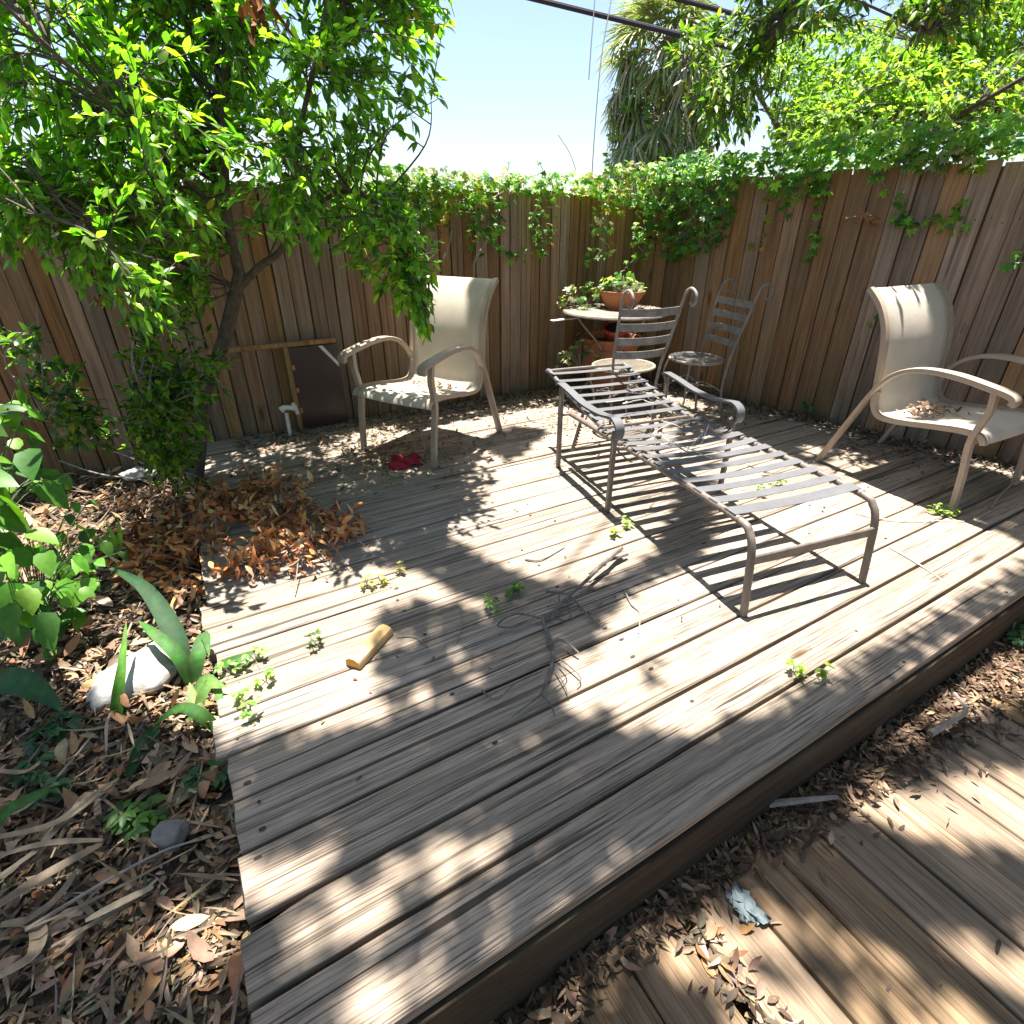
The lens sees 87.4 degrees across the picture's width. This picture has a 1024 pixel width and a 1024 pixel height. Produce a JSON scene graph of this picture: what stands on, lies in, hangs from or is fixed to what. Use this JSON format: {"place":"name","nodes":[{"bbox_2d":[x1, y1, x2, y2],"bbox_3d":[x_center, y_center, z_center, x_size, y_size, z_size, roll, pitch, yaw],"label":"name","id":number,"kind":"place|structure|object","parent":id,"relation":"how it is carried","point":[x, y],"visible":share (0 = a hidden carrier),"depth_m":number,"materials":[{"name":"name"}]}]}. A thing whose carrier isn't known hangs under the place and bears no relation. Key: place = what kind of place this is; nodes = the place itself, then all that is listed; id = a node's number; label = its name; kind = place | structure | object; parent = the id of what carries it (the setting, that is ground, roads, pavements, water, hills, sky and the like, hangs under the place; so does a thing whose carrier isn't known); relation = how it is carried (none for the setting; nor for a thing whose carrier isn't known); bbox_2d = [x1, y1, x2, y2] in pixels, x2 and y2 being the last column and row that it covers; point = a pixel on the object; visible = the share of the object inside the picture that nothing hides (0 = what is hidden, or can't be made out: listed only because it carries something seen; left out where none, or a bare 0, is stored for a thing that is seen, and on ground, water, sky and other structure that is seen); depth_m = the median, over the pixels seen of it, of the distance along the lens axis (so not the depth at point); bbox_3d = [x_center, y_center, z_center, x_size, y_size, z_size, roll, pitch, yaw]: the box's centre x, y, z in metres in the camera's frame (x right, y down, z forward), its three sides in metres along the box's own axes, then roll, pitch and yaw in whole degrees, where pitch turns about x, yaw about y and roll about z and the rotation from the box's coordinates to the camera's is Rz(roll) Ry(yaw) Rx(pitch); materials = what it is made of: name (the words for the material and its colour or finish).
{"place":"outdoors","nodes":[
{"label":"outdoors","id":0,"kind":"place"},
{"bbox_2d":[0,456,1023,1023],"bbox_3d":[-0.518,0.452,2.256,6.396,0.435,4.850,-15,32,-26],"label":"leaf litter","id":1,"kind":"object","parent":0,"point":[158,962],"visible":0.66,"depth_m":1.44,"materials":[{"name":"brown plant"}]},
{"bbox_2d":[0,612,61,826],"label":"strap leaf plant","id":2,"kind":"object","parent":1,"relation":"on","point":[24,683],"visible":0.74,"depth_m":1.65,"materials":[{"name":"green plant"}]},
{"bbox_2d":[0,390,72,549],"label":"broad leaved plant","id":3,"kind":"object","parent":1,"relation":"on","point":[47,485],"visible":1,"depth_m":2.04,"materials":[{"name":"green plant"}]},
{"bbox_2d":[6,709,83,813],"bbox_3d":[-1.377,0.728,1.579,0.176,0.064,0.359,-15,32,-26],"label":"weed","id":4,"kind":"object","parent":1,"relation":"on","point":[59,783],"visible":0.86,"depth_m":1.57,"materials":[{"name":"green plant"}]},
{"bbox_2d":[0,499,127,663],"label":"broad leaved plant","id":5,"kind":"object","parent":1,"relation":"on","point":[21,603],"visible":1,"depth_m":1.85,"materials":[{"name":"green plant"}]},
{"bbox_2d":[0,303,140,456],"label":"shrub","id":6,"kind":"object","parent":1,"relation":"on","point":[77,412],"visible":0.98,"depth_m":2.39,"materials":[{"name":"green plant"}]},
{"bbox_2d":[0,602,191,978],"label":"dried palm leaf","id":7,"kind":"object","parent":1,"relation":"on","point":[38,933],"visible":0.91,"depth_m":1.29,"materials":[{"name":"plant"}]},
{"bbox_2d":[74,519,122,557],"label":"grass tuft","id":8,"kind":"object","parent":1,"relation":"on","point":[116,543],"visible":0.52,"depth_m":2.58,"materials":[{"name":"green plant"}]},
{"bbox_2d":[25,840,195,931],"bbox_3d":[-0.947,0.877,1.281,0.339,0.026,0.019,-20,34,-32],"label":"twig","id":9,"kind":"object","parent":1,"relation":"on","point":[62,907],"visible":0.98,"depth_m":1.26,"materials":[{"name":"wood"}]},
{"bbox_2d":[59,460,170,486],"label":"twig","id":10,"kind":"object","parent":1,"relation":"on","point":[105,474],"visible":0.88,"depth_m":3.18,"materials":[{"name":"brown wood"}]},
{"bbox_2d":[110,621,140,719],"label":"strap leaf plant","id":11,"kind":"object","parent":1,"relation":"on","point":[118,689],"visible":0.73,"depth_m":1.74,"materials":[{"name":"green plant"}]},
{"bbox_2d":[102,448,155,469],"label":"twig","id":12,"kind":"object","parent":1,"relation":"on","point":[124,455],"visible":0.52,"depth_m":3.32,"materials":[{"name":"wood"}]},
{"bbox_2d":[86,641,176,712],"bbox_3d":[-1.312,0.567,1.869,0.267,0.139,0.238,-14,31,-24],"label":"stone","id":13,"kind":"object","parent":1,"relation":"on","point":[150,667],"visible":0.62,"depth_m":1.80,"materials":[{"name":"white stone"}]},
{"bbox_2d":[101,792,169,843],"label":"weed","id":14,"kind":"object","parent":1,"relation":"on","point":[133,818],"visible":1,"depth_m":1.42,"materials":[{"name":"green plant"}]},
{"bbox_2d":[118,466,157,480],"bbox_3d":[-2.316,-0.241,3.341,0.123,0.055,0.222,40,39,27],"label":"stone","id":15,"kind":"object","parent":1,"relation":"on","point":[137,472],"visible":0.64,"depth_m":3.31,"materials":[{"name":"grey stone"}]},
{"bbox_2d":[108,566,210,683],"bbox_3d":[-1.319,0.405,1.972,0.655,0.222,0.141,16,32,28],"label":"strap leaf plant","id":16,"kind":"object","parent":1,"relation":"on","point":[169,638],"visible":1,"depth_m":1.90,"materials":[{"name":"green plant"}]},
{"bbox_2d":[150,818,189,851],"bbox_3d":[-0.884,0.841,1.389,0.082,0.078,0.080,-15,32,-26],"label":"stone","id":17,"kind":"object","parent":1,"relation":"on","point":[168,833],"visible":0.97,"depth_m":1.37,"materials":[{"name":"grey stone"}]},
{"bbox_2d":[102,294,238,496],"bbox_3d":[-1.710,-0.537,2.737,0.680,1.128,0.612,-15,32,-26],"label":"shrub","id":18,"kind":"object","parent":1,"relation":"on","point":[165,399],"visible":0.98,"depth_m":2.63,"materials":[{"name":"green plant"}]},
{"bbox_2d":[125,650,255,780],"bbox_3d":[-1.002,0.621,1.709,0.209,0.127,0.479,9,30,16],"label":"strap leaf plant","id":19,"kind":"object","parent":1,"relation":"on","point":[193,708],"visible":0.9,"depth_m":1.66,"materials":[{"name":"green plant"}]},
{"bbox_2d":[180,759,229,795],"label":"weed","id":20,"kind":"object","parent":1,"relation":"on","point":[190,777],"visible":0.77,"depth_m":1.51,"materials":[{"name":"green plant"}]},
{"bbox_2d":[0,0,455,478],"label":"tree","id":21,"kind":"object","parent":1,"relation":"on","point":[159,122],"visible":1,"depth_m":2.15,"materials":[{"name":"green plant"}]},
{"bbox_2d":[93,463,373,606],"bbox_3d":[-1.388,0.078,2.662,1.274,0.373,1.419,-15,32,-26],"label":"dead leaf pile","id":22,"kind":"object","parent":1,"relation":"on","point":[269,540],"visible":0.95,"depth_m":2.59,"materials":[{"name":"brown plant"}]},
{"bbox_2d":[0,177,647,484],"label":"wooden fence","id":23,"kind":"object","parent":1,"relation":"on","point":[298,294],"visible":0.36,"depth_m":3.81,"materials":[{"name":"brown wood"}]},
{"bbox_2d":[281,135,649,277],"bbox_3d":[-0.151,-2.323,4.118,3.025,1.014,0.470,-15,32,-26],"label":"vine","id":24,"kind":"object","parent":23,"relation":"attached to","point":[422,195],"visible":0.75,"depth_m":3.94,"materials":[{"name":"green plant"}]},
{"bbox_2d":[186,375,1023,1023],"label":"deck","id":25,"kind":"structure","parent":1,"relation":"on","point":[464,849],"depth_m":1.84,"materials":[{"name":"grey wood"}]},
{"bbox_2d":[213,646,274,720],"bbox_3d":[-0.867,0.555,1.752,0.179,0.064,0.316,-15,32,-26],"label":"weed","id":26,"kind":"object","parent":25,"relation":"on","point":[236,694],"visible":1,"depth_m":1.76,"materials":[{"name":"green plant"}]},
{"bbox_2d":[203,338,347,429],"bbox_3d":[-1.633,-0.869,3.800,0.848,0.631,0.043,-15,32,-26],"label":"brown panel","id":27,"kind":"object","parent":25,"relation":"on","point":[315,378],"visible":0.94,"depth_m":3.88,"materials":[{"name":"brown wood"}]},
{"bbox_2d":[279,402,298,435],"bbox_3d":[-1.580,-0.662,3.828,0.132,0.233,0.052,-15,32,-26],"label":"garden tap pipe","id":28,"kind":"object","parent":25,"relation":"on","point":[291,407],"visible":0.99,"depth_m":3.79,"materials":[{"name":"white plastic"}]},
{"bbox_2d":[303,628,323,650],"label":"weed","id":29,"kind":"object","parent":25,"relation":"on","point":[313,643],"visible":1,"depth_m":1.92,"materials":[{"name":"green plant"}]},
{"bbox_2d":[346,624,392,669],"bbox_3d":[-0.508,0.477,1.916,0.063,0.037,0.196,11,30,20],"label":"cut wood","id":30,"kind":"object","parent":25,"relation":"on","point":[369,647],"visible":1,"depth_m":1.89,"materials":[{"name":"beige wood"}]},
{"bbox_2d":[359,561,405,588],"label":"weed","id":31,"kind":"object","parent":25,"relation":"on","point":[384,578],"visible":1,"depth_m":2.26,"materials":[{"name":"green plant"}]},
{"bbox_2d":[384,452,423,470],"bbox_3d":[-0.683,-0.322,3.402,0.230,0.093,0.163,-15,32,-26],"label":"red cloth","id":32,"kind":"object","parent":25,"relation":"on","point":[399,462],"visible":0.94,"depth_m":3.37,"materials":[{"name":"red fabric"}]},
{"bbox_2d":[397,635,426,645],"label":"twig","id":33,"kind":"object","parent":25,"relation":"on","point":[410,636],"visible":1,"depth_m":1.98,"materials":[{"name":"grey wood"}]},
{"bbox_2d":[337,275,501,467],"bbox_3d":[-0.566,-0.959,3.531,0.689,1.046,0.872,16,32,27],"label":"patio chair","id":34,"kind":"object","parent":25,"relation":"on","point":[453,351],"visible":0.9,"depth_m":3.54,"materials":[{"name":"fabric"}]},
{"bbox_2d":[407,376,458,389],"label":"leaf litter","id":35,"kind":"object","parent":34,"relation":"on","point":[436,383],"visible":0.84,"depth_m":3.62,"materials":[{"name":"beige plant"}]},
{"bbox_2d":[454,607,462,645],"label":"twig","id":36,"kind":"object","parent":25,"relation":"on","point":[461,624],"visible":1,"depth_m":2.04,"materials":[{"name":"grey wood"}]},
{"bbox_2d":[483,580,525,612],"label":"weed","id":37,"kind":"object","parent":25,"relation":"on","point":[514,589],"visible":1,"depth_m":2.16,"materials":[{"name":"green plant"}]},
{"bbox_2d":[526,409,557,421],"bbox_3d":[0.246,-0.772,4.239,0.263,0.028,0.286,5,29,8],"label":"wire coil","id":38,"kind":"object","parent":25,"relation":"on","point":[543,418],"visible":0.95,"depth_m":4.18,"materials":[{"name":"beige metal"}]},
{"bbox_2d":[525,546,564,560],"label":"twig","id":39,"kind":"object","parent":25,"relation":"on","point":[544,557],"visible":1,"depth_m":2.43,"materials":[{"name":"grey wood"}]},
{"bbox_2d":[481,546,628,716],"bbox_3d":[0.171,0.377,2.071,0.365,0.048,1.048,11,30,19],"label":"fallen branch","id":40,"kind":"object","parent":25,"relation":"on","point":[592,573],"visible":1,"depth_m":2.03,"materials":[{"name":"grey wood"}]},
{"bbox_2d":[553,332,600,367],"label":"potted plant","id":41,"kind":"object","parent":25,"relation":"on","point":[567,353],"visible":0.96,"depth_m":4.54,"materials":[{"name":"green plant"}]},
{"bbox_2d":[580,331,641,392],"bbox_3d":[0.875,-1.346,4.843,0.540,0.475,0.540,-15,32,-26],"label":"flower pot","id":42,"kind":"object","parent":25,"relation":"on","point":[606,346],"visible":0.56,"depth_m":4.71,"materials":[{"name":"ceramic"}]},
{"bbox_2d":[602,321,628,340],"bbox_3d":[0.895,-1.535,4.625,0.240,0.150,0.240,-26,50,-20],"label":"flower pot","id":43,"kind":"object","parent":42,"relation":"on","point":[609,329],"visible":0.47,"depth_m":4.57,"materials":[{"name":"red ceramic"}]},
{"bbox_2d":[202,376,1023,801],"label":"leaf litter","id":44,"kind":"object","parent":25,"relation":"on","point":[764,410],"visible":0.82,"depth_m":3.84,"materials":[{"name":"brown plant"}]},
{"bbox_2d":[563,304,667,404],"bbox_3d":[0.847,-1.327,4.547,0.860,0.732,0.860,-15,32,-26],"label":"bistro table","id":45,"kind":"object","parent":25,"relation":"on","point":[595,313],"visible":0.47,"depth_m":4.29,"materials":[{"name":"metal"}]},
{"bbox_2d":[550,317,576,321],"bbox_3d":[0.434,-1.576,4.377,0.258,0.018,0.050,-13,31,-22],"label":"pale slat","id":46,"kind":"object","parent":45,"relation":"attached to","point":[561,319],"visible":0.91,"depth_m":4.36,"materials":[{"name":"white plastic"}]},
{"bbox_2d":[577,303,657,313],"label":"leaf litter","id":47,"kind":"object","parent":45,"relation":"on","point":[634,308],"visible":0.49,"depth_m":4.37,"materials":[{"name":"plant"}]},
{"bbox_2d":[598,288,645,309],"bbox_3d":[0.903,-1.759,4.430,0.380,0.140,0.380,-15,32,-26],"label":"flower pot","id":48,"kind":"object","parent":45,"relation":"on","point":[612,300],"visible":0.68,"depth_m":4.32,"materials":[{"name":"ceramic"}]},
{"bbox_2d":[594,270,646,292],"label":"potted plant","id":49,"kind":"object","parent":48,"relation":"in","point":[613,282],"visible":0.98,"depth_m":4.35,"materials":[{"name":"green plant"}]},
{"bbox_2d":[609,515,634,536],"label":"weed","id":50,"kind":"object","parent":25,"relation":"on","point":[613,529],"visible":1,"depth_m":2.67,"materials":[{"name":"green plant"}]},
{"bbox_2d":[624,590,640,633],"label":"twig","id":51,"kind":"object","parent":25,"relation":"on","point":[635,608],"visible":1,"depth_m":2.12,"materials":[{"name":"grey wood"}]},
{"bbox_2d":[585,287,697,432],"bbox_3d":[0.828,-1.030,3.700,0.462,1.006,0.635,-9,30,-16],"label":"bistro chair","id":52,"kind":"object","parent":25,"relation":"on","point":[631,358],"visible":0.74,"depth_m":3.50,"materials":[{"name":"metal"}]},
{"bbox_2d":[545,362,879,616],"bbox_3d":[0.831,-0.324,2.887,0.778,0.532,2.033,-10,30,-18],"label":"sun lounger","id":53,"kind":"object","parent":25,"relation":"on","point":[615,436],"visible":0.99,"depth_m":2.58,"materials":[{"name":"grey metal"}]},
{"bbox_2d":[652,423,669,435],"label":"twig","id":54,"kind":"object","parent":53,"relation":"on","point":[660,428],"visible":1,"depth_m":2.82,"materials":[{"name":"wood"}]},
{"bbox_2d":[669,441,711,458],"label":"twig","id":55,"kind":"object","parent":53,"relation":"on","point":[688,448],"visible":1,"depth_m":2.57,"materials":[{"name":"wood"}]},
{"bbox_2d":[692,447,720,452],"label":"twig","id":56,"kind":"object","parent":53,"relation":"on","point":[704,451],"visible":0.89,"depth_m":2.60,"materials":[{"name":"wood"}]},
{"bbox_2d":[661,278,773,424],"bbox_3d":[1.490,-1.212,4.059,0.610,0.986,0.420,-9,30,-16],"label":"bistro chair","id":57,"kind":"object","parent":25,"relation":"on","point":[700,360],"visible":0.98,"depth_m":4.03,"materials":[{"name":"metal"}]},
{"bbox_2d":[755,480,788,490],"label":"weed","id":58,"kind":"object","parent":25,"relation":"on","point":[780,481],"visible":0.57,"depth_m":3.06,"materials":[{"name":"green plant"}]},
{"bbox_2d":[784,658,834,679],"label":"weed","id":59,"kind":"object","parent":25,"relation":"on","point":[823,673],"visible":1,"depth_m":1.78,"materials":[{"name":"green plant"}]},
{"bbox_2d":[853,512,964,521],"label":"twig","id":60,"kind":"object","parent":25,"relation":"on","point":[906,520],"visible":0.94,"depth_m":2.75,"materials":[{"name":"wood"}]},
{"bbox_2d":[889,546,948,584],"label":"twig","id":61,"kind":"object","parent":25,"relation":"on","point":[916,563],"visible":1,"depth_m":2.40,"materials":[{"name":"wood"}]},
{"bbox_2d":[815,281,1023,511],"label":"patio chair","id":62,"kind":"object","parent":25,"relation":"on","point":[917,325],"visible":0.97,"depth_m":3.06,"materials":[{"name":"beige metal"}]},
{"bbox_2d":[896,396,969,418],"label":"leaf litter","id":63,"kind":"object","parent":62,"relation":"on","point":[927,406],"visible":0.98,"depth_m":3.12,"materials":[{"name":"brown plant"}]},
{"bbox_2d":[926,503,960,516],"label":"weed","id":64,"kind":"object","parent":25,"relation":"on","point":[936,509],"visible":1,"depth_m":2.81,"materials":[{"name":"green plant"}]},
{"bbox_2d":[990,477,1019,509],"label":"twig","id":65,"kind":"object","parent":25,"relation":"on","point":[997,498],"visible":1,"depth_m":2.95,"materials":[{"name":"grey wood"}]},
{"bbox_2d":[587,0,738,194],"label":"palm tree","id":66,"kind":"object","parent":1,"relation":"on","point":[641,127],"visible":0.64,"depth_m":10.07,"materials":[{"name":"green plant"}]},
{"bbox_2d":[769,795,838,807],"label":"twig","id":67,"kind":"object","parent":1,"relation":"on","point":[787,801],"visible":0.94,"depth_m":1.63,"materials":[{"name":"grey wood"}]},
{"bbox_2d":[633,159,1023,464],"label":"wooden fence","id":68,"kind":"object","parent":1,"relation":"on","point":[810,336],"visible":0.55,"depth_m":3.88,"materials":[{"name":"brown wood"}]},
{"bbox_2d":[583,110,1023,416],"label":"vine","id":69,"kind":"object","parent":68,"relation":"hanging from","point":[967,144],"visible":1,"depth_m":3.79,"materials":[{"name":"green plant"}]},
{"bbox_2d":[663,0,1023,151],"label":"oak tree","id":70,"kind":"object","parent":1,"relation":"on","point":[939,19],"visible":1,"depth_m":3.30,"materials":[{"name":"green plant"}]},
{"bbox_2d":[746,0,1023,168],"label":"tree","id":71,"kind":"object","parent":1,"relation":"on","point":[912,79],"visible":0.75,"depth_m":4.70,"materials":[{"name":"green plant"}]},
{"bbox_2d":[927,692,968,736],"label":"twig","id":72,"kind":"object","parent":1,"relation":"on","point":[939,728],"visible":1,"depth_m":1.88,"materials":[{"name":"grey wood"}]},
{"bbox_2d":[1005,618,1023,646],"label":"weed","id":73,"kind":"object","parent":1,"relation":"on","point":[1012,633],"visible":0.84,"depth_m":2.29,"materials":[{"name":"green plant"}]},
{"bbox_2d":[0,0,1023,194],"label":"sky","id":74,"kind":"structure","parent":0,"point":[516,72],"materials":[{"name":"blue"}]},
{"bbox_2d":[557,281,599,309],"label":"potted plant","id":75,"kind":"object","parent":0,"point":[571,289],"visible":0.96,"depth_m":4.48,"materials":[{"name":"green plant"}]},
{"bbox_2d":[527,0,968,106],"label":"utility cable","id":76,"kind":"object","parent":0,"point":[615,18],"visible":0.25,"depth_m":7.75,"materials":[{"name":"black rubber"}]},
{"bbox_2d":[588,0,594,79],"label":"hanging wire","id":77,"kind":"object","parent":76,"relation":"hanging from","point":[591,40],"visible":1,"depth_m":6.20,"materials":[{"name":"grey metal"}]},
{"bbox_2d":[591,0,610,180],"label":"hanging wire","id":78,"kind":"object","parent":76,"relation":"hanging from","point":[598,87],"visible":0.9,"depth_m":6.20,"materials":[{"name":"grey metal"}]},
{"bbox_2d":[671,0,844,44],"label":"utility cable","id":79,"kind":"object","parent":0,"point":[705,6],"visible":0.3,"depth_m":8.05,"materials":[{"name":"black rubber"}]},
{"bbox_2d":[558,635,1023,1023],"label":"walkway","id":80,"kind":"structure","parent":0,"point":[852,940],"depth_m":1.40,"materials":[{"name":"brown wood"}]},
{"bbox_2d":[725,881,771,925],"bbox_3d":[0.614,1.037,1.413,0.077,0.018,0.116,-15,32,-26],"label":"torn scrap","id":81,"kind":"object","parent":80,"relation":"on","point":[743,903],"visible":1,"depth_m":1.41,"materials":[{"name":"white paper"}]}
]}

